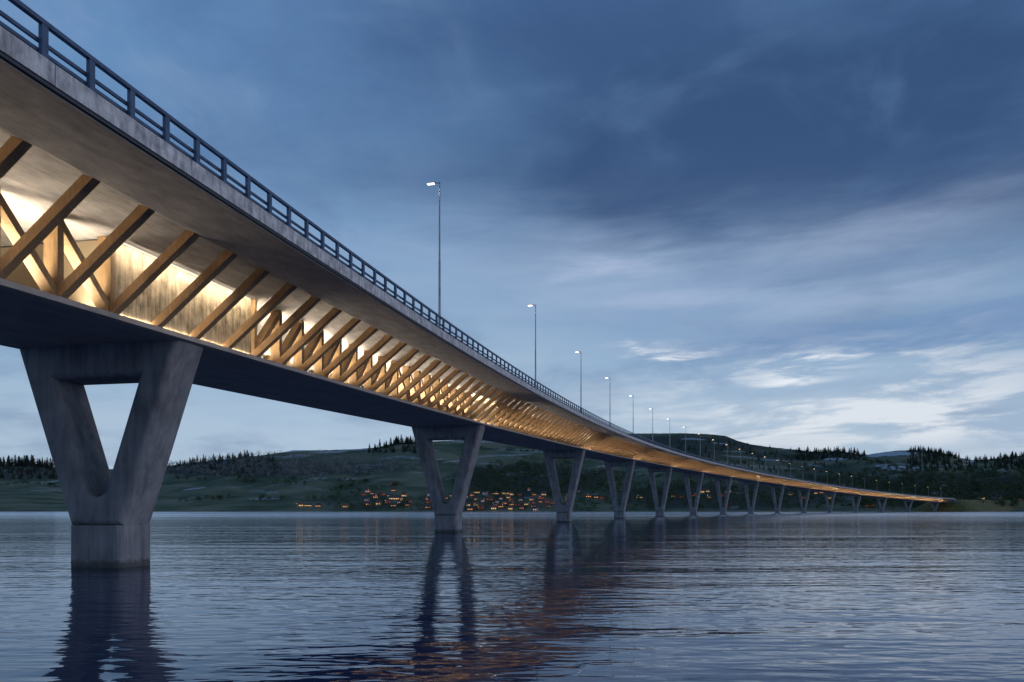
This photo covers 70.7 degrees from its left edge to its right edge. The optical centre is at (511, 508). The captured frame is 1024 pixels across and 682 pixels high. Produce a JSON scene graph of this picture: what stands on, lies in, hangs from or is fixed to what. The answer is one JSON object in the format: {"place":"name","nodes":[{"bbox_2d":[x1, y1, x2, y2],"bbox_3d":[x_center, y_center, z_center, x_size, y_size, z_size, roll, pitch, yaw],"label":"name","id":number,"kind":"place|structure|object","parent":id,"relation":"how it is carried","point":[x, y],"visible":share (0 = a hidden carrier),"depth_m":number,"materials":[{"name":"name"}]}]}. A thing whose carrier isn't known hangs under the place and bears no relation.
{"place":"outdoors","nodes":[
{"label":"outdoors","id":0,"kind":"place"},
{"bbox_2d":[0,512,1023,681],"bbox_3d":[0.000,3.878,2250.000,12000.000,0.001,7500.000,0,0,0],"label":"water","id":1,"kind":"structure","parent":0,"point":[580,597],"depth_m":30.92,"materials":[{"name":"blue liquid"}]},
{"bbox_2d":[0,0,955,567],"bbox_3d":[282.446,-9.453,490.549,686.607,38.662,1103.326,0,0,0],"label":"bridge","id":2,"kind":"structure","parent":1,"relation":"in","point":[162,272],"depth_m":47.72,"materials":[{"name":"concrete"}]},
{"bbox_2d":[427,182,441,329],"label":"street lamp","id":3,"kind":"object","parent":2,"relation":"on","point":[439,280],"visible":0.84,"depth_m":68.44,"materials":[{"name":"metal"}]},
{"bbox_2d":[528,304,536,388],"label":"street lamp","id":4,"kind":"object","parent":2,"relation":"on","point":[535,341],"visible":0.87,"depth_m":113.05,"materials":[{"name":"metal"}]},
{"bbox_2d":[577,351,581,406],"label":"street lamp","id":5,"kind":"object","parent":2,"relation":"on","point":[580,395],"visible":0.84,"depth_m":153.96,"materials":[{"name":"metal"}]},
{"bbox_2d":[651,408,652,440],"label":"street lamp","id":6,"kind":"object","parent":2,"relation":"on","point":[652,424],"visible":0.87,"depth_m":267.81,"materials":[{"name":"metal"}]},
{"bbox_2d":[0,433,1023,511],"bbox_3d":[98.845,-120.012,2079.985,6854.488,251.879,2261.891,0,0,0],"label":"hills","id":7,"kind":"structure","parent":0,"point":[31,496],"depth_m":1510.60,"materials":[{"name":"green plant"}]},
{"bbox_2d":[0,450,420,478],"bbox_3d":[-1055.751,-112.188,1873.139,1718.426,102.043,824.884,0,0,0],"label":"grey wood","id":8,"kind":"object","parent":7,"relation":"on","point":[322,456],"visible":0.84,"depth_m":1713.77,"materials":[{"name":"plant"}]},
{"bbox_2d":[304,503,311,506],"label":"village house","id":9,"kind":"structure","parent":7,"relation":"on","point":[307,504],"depth_m":1104.21,"materials":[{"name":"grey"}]},
{"bbox_2d":[389,495,399,499],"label":"village house","id":10,"kind":"structure","parent":7,"relation":"on","point":[396,497],"depth_m":1156.45,"materials":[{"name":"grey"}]},
{"bbox_2d":[0,446,906,501],"bbox_3d":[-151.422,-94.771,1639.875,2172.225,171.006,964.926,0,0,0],"label":"tree belts","id":11,"kind":"object","parent":7,"relation":"on","point":[220,496],"visible":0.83,"depth_m":1559.61,"materials":[{"name":"green plant"}]},
{"bbox_2d":[467,505,473,510],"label":"village house","id":12,"kind":"structure","parent":7,"relation":"on","point":[470,508],"depth_m":1043.35,"materials":[{"name":"grey"}]},
{"bbox_2d":[477,504,484,509],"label":"village house","id":13,"kind":"structure","parent":7,"relation":"on","point":[482,506],"depth_m":1049.31,"materials":[{"name":"red"}]},
{"bbox_2d":[486,496,492,500],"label":"village house","id":14,"kind":"structure","parent":7,"relation":"on","point":[489,497],"depth_m":1160.52,"materials":[{"name":"grey"}]},
{"bbox_2d":[491,505,496,510],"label":"village house","id":15,"kind":"structure","parent":7,"relation":"on","point":[493,507],"depth_m":1043.49,"materials":[{"name":"grey"}]},
{"bbox_2d":[498,503,504,507],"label":"village house","id":16,"kind":"structure","parent":7,"relation":"on","point":[500,505],"depth_m":1071.98,"materials":[{"name":"grey"}]},
{"bbox_2d":[0,437,1023,478],"bbox_3d":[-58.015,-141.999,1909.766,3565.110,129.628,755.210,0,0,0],"label":"spruce wood","id":17,"kind":"object","parent":7,"relation":"on","point":[53,474],"visible":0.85,"depth_m":1897.03,"materials":[{"name":"green plant"}]},
{"bbox_2d":[532,506,538,511],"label":"village house","id":18,"kind":"structure","parent":7,"relation":"on","point":[535,508],"depth_m":1046.11,"materials":[{"name":"grey"}]},
{"bbox_2d":[538,495,544,499],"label":"village house","id":19,"kind":"structure","parent":7,"relation":"on","point":[540,497],"depth_m":1173.70,"materials":[{"name":"grey"}]},
{"bbox_2d":[321,458,874,510],"bbox_3d":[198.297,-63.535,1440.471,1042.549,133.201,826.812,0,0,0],"label":"dark wood","id":20,"kind":"object","parent":7,"relation":"on","point":[501,487],"visible":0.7,"depth_m":1251.97,"materials":[{"name":"green plant"}]},
{"bbox_2d":[792,463,1023,508],"bbox_3d":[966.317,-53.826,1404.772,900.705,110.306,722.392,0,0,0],"label":"shore wood","id":21,"kind":"object","parent":7,"relation":"on","point":[929,478],"visible":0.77,"depth_m":1342.25,"materials":[{"name":"green plant"}]},
{"bbox_2d":[0,0,1023,468],"label":"sky","id":22,"kind":"structure","parent":0,"point":[786,224],"materials":[{"name":"blue"}]},
{"bbox_2d":[912,499,1023,511],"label":"embankment","id":23,"kind":"structure","parent":0,"point":[961,505],"depth_m":1026.79,"materials":[{"name":"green plant"}]}
]}

